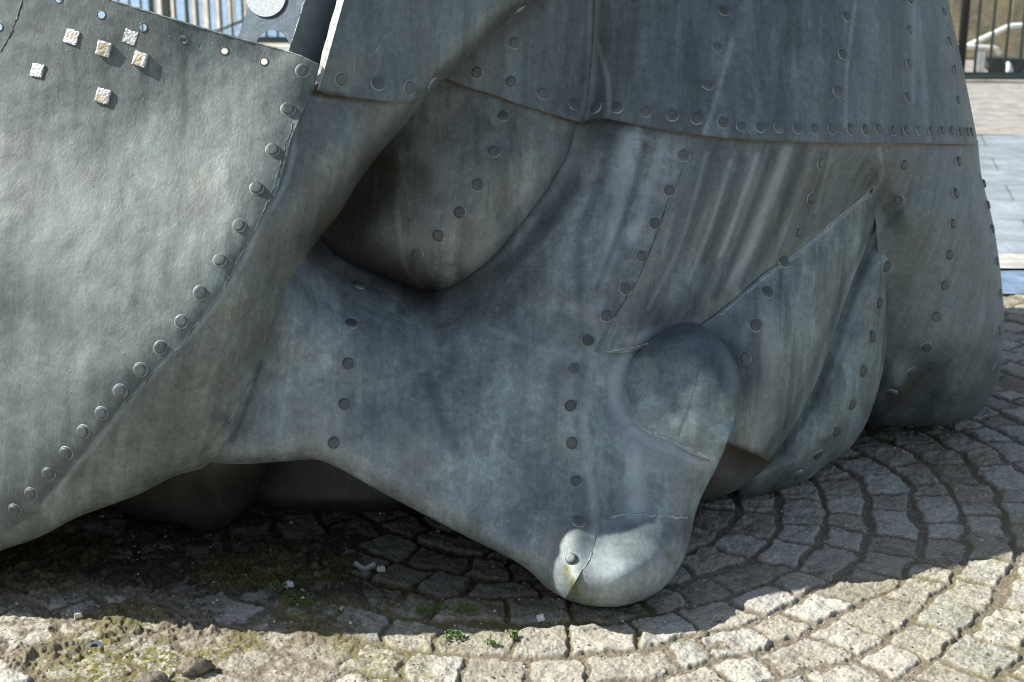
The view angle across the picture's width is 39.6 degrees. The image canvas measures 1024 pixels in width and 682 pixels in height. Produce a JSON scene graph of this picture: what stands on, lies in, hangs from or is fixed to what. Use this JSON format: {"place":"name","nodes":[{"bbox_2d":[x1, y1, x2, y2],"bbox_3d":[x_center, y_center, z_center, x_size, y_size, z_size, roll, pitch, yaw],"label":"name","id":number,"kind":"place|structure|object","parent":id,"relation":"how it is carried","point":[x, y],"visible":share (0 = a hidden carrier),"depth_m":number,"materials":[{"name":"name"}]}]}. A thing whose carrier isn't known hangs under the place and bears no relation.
{"place":"outdoors","nodes":[
{"label":"outdoors","id":0,"kind":"place"},
{"bbox_2d":[0,0,284,36],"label":"dock water","id":1,"kind":"structure","parent":0,"point":[181,13],"depth_m":20.25,"materials":[{"name":"blue liquid"}]},
{"bbox_2d":[156,0,161,14],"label":"dock post","id":2,"kind":"object","parent":1,"relation":"in","point":[159,6],"depth_m":15.78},
{"bbox_2d":[171,0,176,17],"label":"dock post","id":3,"kind":"object","parent":1,"relation":"in","point":[172,9],"depth_m":16.09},
{"bbox_2d":[191,0,196,24],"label":"dock post","id":4,"kind":"object","parent":1,"relation":"in","point":[193,12],"depth_m":16.38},
{"bbox_2d":[201,0,208,28],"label":"dock post","id":5,"kind":"object","parent":1,"relation":"in","point":[204,6],"depth_m":16.69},
{"bbox_2d":[214,0,222,28],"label":"dock post","id":6,"kind":"object","parent":1,"relation":"in","point":[217,18],"depth_m":16.98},
{"bbox_2d":[227,0,235,27],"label":"dock post","id":7,"kind":"object","parent":1,"relation":"in","point":[229,13],"visible":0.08,"depth_m":17.26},
{"bbox_2d":[241,0,246,17],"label":"dock post","id":8,"kind":"object","parent":1,"relation":"in","point":[245,6],"depth_m":17.53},
{"bbox_2d":[0,294,1023,681],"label":"sett paving","id":9,"kind":"structure","parent":0,"point":[888,530],"depth_m":2.48,"materials":[{"name":"stone"}]},
{"bbox_2d":[74,611,82,618],"bbox_3d":[-0.728,0.460,2.385,0.015,0.011,0.013,-9,9,-15],"label":"stone chip","id":10,"kind":"object","parent":9,"relation":"on","point":[78,615],"visible":1,"depth_m":2.38,"materials":[{"name":"white stone"}]},
{"bbox_2d":[85,640,103,647],"bbox_3d":[-0.672,0.495,2.291,0.029,0.009,0.026,-10,33,-15],"label":"shard","id":11,"kind":"object","parent":9,"relation":"on","point":[96,643],"visible":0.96,"depth_m":2.29,"materials":[{"name":"grey metal"}]},
{"bbox_2d":[133,670,168,681],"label":"stone","id":12,"kind":"object","parent":9,"relation":"on","point":[153,676],"visible":1,"depth_m":2.17,"materials":[{"name":"beige stone"}]},
{"bbox_2d":[177,654,215,676],"bbox_3d":[-0.495,0.504,2.215,0.050,0.025,0.048,8,18,27],"label":"stone","id":13,"kind":"object","parent":9,"relation":"on","point":[195,665],"visible":1,"depth_m":2.20,"materials":[{"name":"beige stone"}]},
{"bbox_2d":[266,580,287,592],"bbox_3d":[-0.409,0.427,2.477,0.034,0.020,0.038,13,20,37],"label":"weed","id":14,"kind":"object","parent":9,"relation":"on","point":[279,585],"visible":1,"depth_m":2.48,"materials":[{"name":"green plant"}]},
{"bbox_2d":[282,580,293,588],"bbox_3d":[-0.394,0.429,2.499,0.015,0.013,0.016,6,21,45],"label":"stone chip","id":15,"kind":"object","parent":9,"relation":"on","point":[290,583],"visible":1,"depth_m":2.50,"materials":[{"name":"grey stone"}]},
{"bbox_2d":[281,592,315,605],"bbox_3d":[-0.366,0.443,2.429,0.062,0.017,0.046,0,16,0],"label":"weed","id":16,"kind":"object","parent":9,"relation":"on","point":[299,598],"visible":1,"depth_m":2.43,"materials":[{"name":"green plant"}]},
{"bbox_2d":[352,560,375,570],"bbox_3d":[-0.268,0.406,2.565,0.045,0.018,0.011,4,16,13],"label":"plastic shard","id":17,"kind":"object","parent":9,"relation":"on","point":[361,567],"visible":1,"depth_m":2.56,"materials":[{"name":"plastic"}]},
{"bbox_2d":[377,565,385,571],"bbox_3d":[-0.236,0.410,2.559,0.014,0.011,0.013,-11,15,-27],"label":"stone chip","id":18,"kind":"object","parent":9,"relation":"on","point":[380,568],"visible":1,"depth_m":2.56,"materials":[{"name":"grey stone"}]},
{"bbox_2d":[416,602,450,617],"bbox_3d":[-0.135,0.457,2.416,0.060,0.019,0.049,5,17,16],"label":"weed","id":19,"kind":"object","parent":9,"relation":"on","point":[426,609],"visible":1,"depth_m":2.42,"materials":[{"name":"green plant"}]},
{"bbox_2d":[442,629,465,640],"bbox_3d":[-0.095,0.481,2.324,0.040,0.017,0.033,0,16,0],"label":"weed","id":20,"kind":"object","parent":9,"relation":"on","point":[455,635],"visible":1,"depth_m":2.32,"materials":[{"name":"green plant"}]},
{"bbox_2d":[451,600,476,613],"bbox_3d":[-0.082,0.451,2.408,0.046,0.019,0.040,0,16,0],"label":"weed","id":21,"kind":"object","parent":9,"relation":"on","point":[470,608],"visible":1,"depth_m":2.41,"materials":[{"name":"green plant"}]},
{"bbox_2d":[484,638,497,646],"bbox_3d":[-0.034,0.488,2.296,0.023,0.015,0.017,0,16,0],"label":"weed","id":22,"kind":"object","parent":9,"relation":"on","point":[490,641],"visible":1,"depth_m":2.30,"materials":[{"name":"green plant"}]},
{"bbox_2d":[0,0,1003,606],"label":"memorial sculpture","id":23,"kind":"object","parent":9,"relation":"on","point":[590,302],"visible":1,"depth_m":2.51,"materials":[{"name":"metal"}]},
{"bbox_2d":[2,432,1023,681],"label":"grit","id":24,"kind":"object","parent":9,"relation":"on","point":[544,622],"visible":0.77,"depth_m":2.36,"materials":[{"name":"grey gravel"}]},
{"bbox_2d":[508,629,518,639],"bbox_3d":[0.002,0.478,2.324,0.019,0.018,0.022,0,16,0],"label":"weed","id":25,"kind":"object","parent":9,"relation":"on","point":[513,635],"visible":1,"depth_m":2.32,"materials":[{"name":"green plant"}]},
{"bbox_2d":[536,613,544,621],"bbox_3d":[0.048,0.463,2.382,0.013,0.010,0.012,-14,17,-8],"label":"stone chip","id":26,"kind":"object","parent":9,"relation":"on","point":[539,617],"visible":1,"depth_m":2.38,"materials":[{"name":"white stone"}]},
{"bbox_2d":[695,630,709,638],"bbox_3d":[0.312,0.480,2.327,0.029,0.013,0.019,-4,16,-13],"label":"chip","id":27,"kind":"object","parent":9,"relation":"on","point":[701,634],"visible":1,"depth_m":2.32,"materials":[{"name":"beige stone"}]},
{"bbox_2d":[1001,271,1023,293],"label":"painted strip","id":28,"kind":"object","parent":9,"relation":"on","point":[1012,282],"visible":0.03,"depth_m":4.66,"materials":[{"name":"blue paint"}]},
{"bbox_2d":[221,43,1023,270],"bbox_3d":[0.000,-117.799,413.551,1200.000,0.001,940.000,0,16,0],"label":"ground","id":29,"kind":"structure","parent":0,"point":[285,46],"depth_m":13.97,"materials":[{"name":"grey stone"}]},
{"bbox_2d":[60,0,288,42],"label":"iron fence","id":30,"kind":"object","parent":29,"relation":"on","point":[166,7],"visible":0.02,"depth_m":14.29,"materials":[{"name":"metal"}]},
{"bbox_2d":[214,19,241,31],"bbox_3d":[-2.799,-3.352,14.852,0.722,0.295,0.036,0,16,0],"label":"handrail","id":31,"kind":"object","parent":29,"relation":"on","point":[229,25],"visible":0.4,"depth_m":14.86,"materials":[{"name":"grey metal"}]},
{"bbox_2d":[998,254,1023,267],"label":"kerb strip","id":32,"kind":"object","parent":29,"relation":"on","point":[1011,260],"visible":0.02,"depth_m":4.93,"materials":[{"name":"stone"}]},
{"bbox_2d":[965,60,1023,134],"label":"pavement","id":33,"kind":"structure","parent":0,"point":[997,107],"depth_m":9.39,"materials":[{"name":"beige stone"}]},
{"bbox_2d":[948,0,1023,59],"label":"stone wall","id":34,"kind":"structure","parent":33,"relation":"on","point":[1002,10],"depth_m":12.54,"materials":[{"name":"stone"}]},
{"bbox_2d":[958,0,1023,79],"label":"iron fence","id":35,"kind":"object","parent":33,"relation":"on","point":[963,36],"visible":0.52,"depth_m":10.72,"materials":[{"name":"black metal"}]},
{"bbox_2d":[967,23,1021,71],"bbox_3d":[3.861,-2.306,11.252,0.966,0.410,0.140,0,16,0],"label":"handrail","id":36,"kind":"object","parent":33,"relation":"on","point":[980,59],"visible":0.58,"depth_m":11.22,"materials":[{"name":"white metal"}]},
{"bbox_2d":[984,55,1023,71],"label":"ramp side","id":37,"kind":"structure","parent":33,"relation":"on","point":[997,63],"depth_m":11.58,"materials":[{"name":"stone"}]},
{"bbox_2d":[1006,62,1012,71],"bbox_3d":[3.983,-2.182,11.391,0.069,0.111,0.068,0,16,0],"label":"kerb marker","id":38,"kind":"object","parent":33,"relation":"on","point":[1009,67],"visible":0.58,"depth_m":11.37,"materials":[{"name":"white paint"}]},
{"bbox_2d":[976,135,1023,253],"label":"slate pavement","id":39,"kind":"structure","parent":0,"point":[1001,158],"depth_m":6.41,"materials":[{"name":"grey stone"}]}
]}

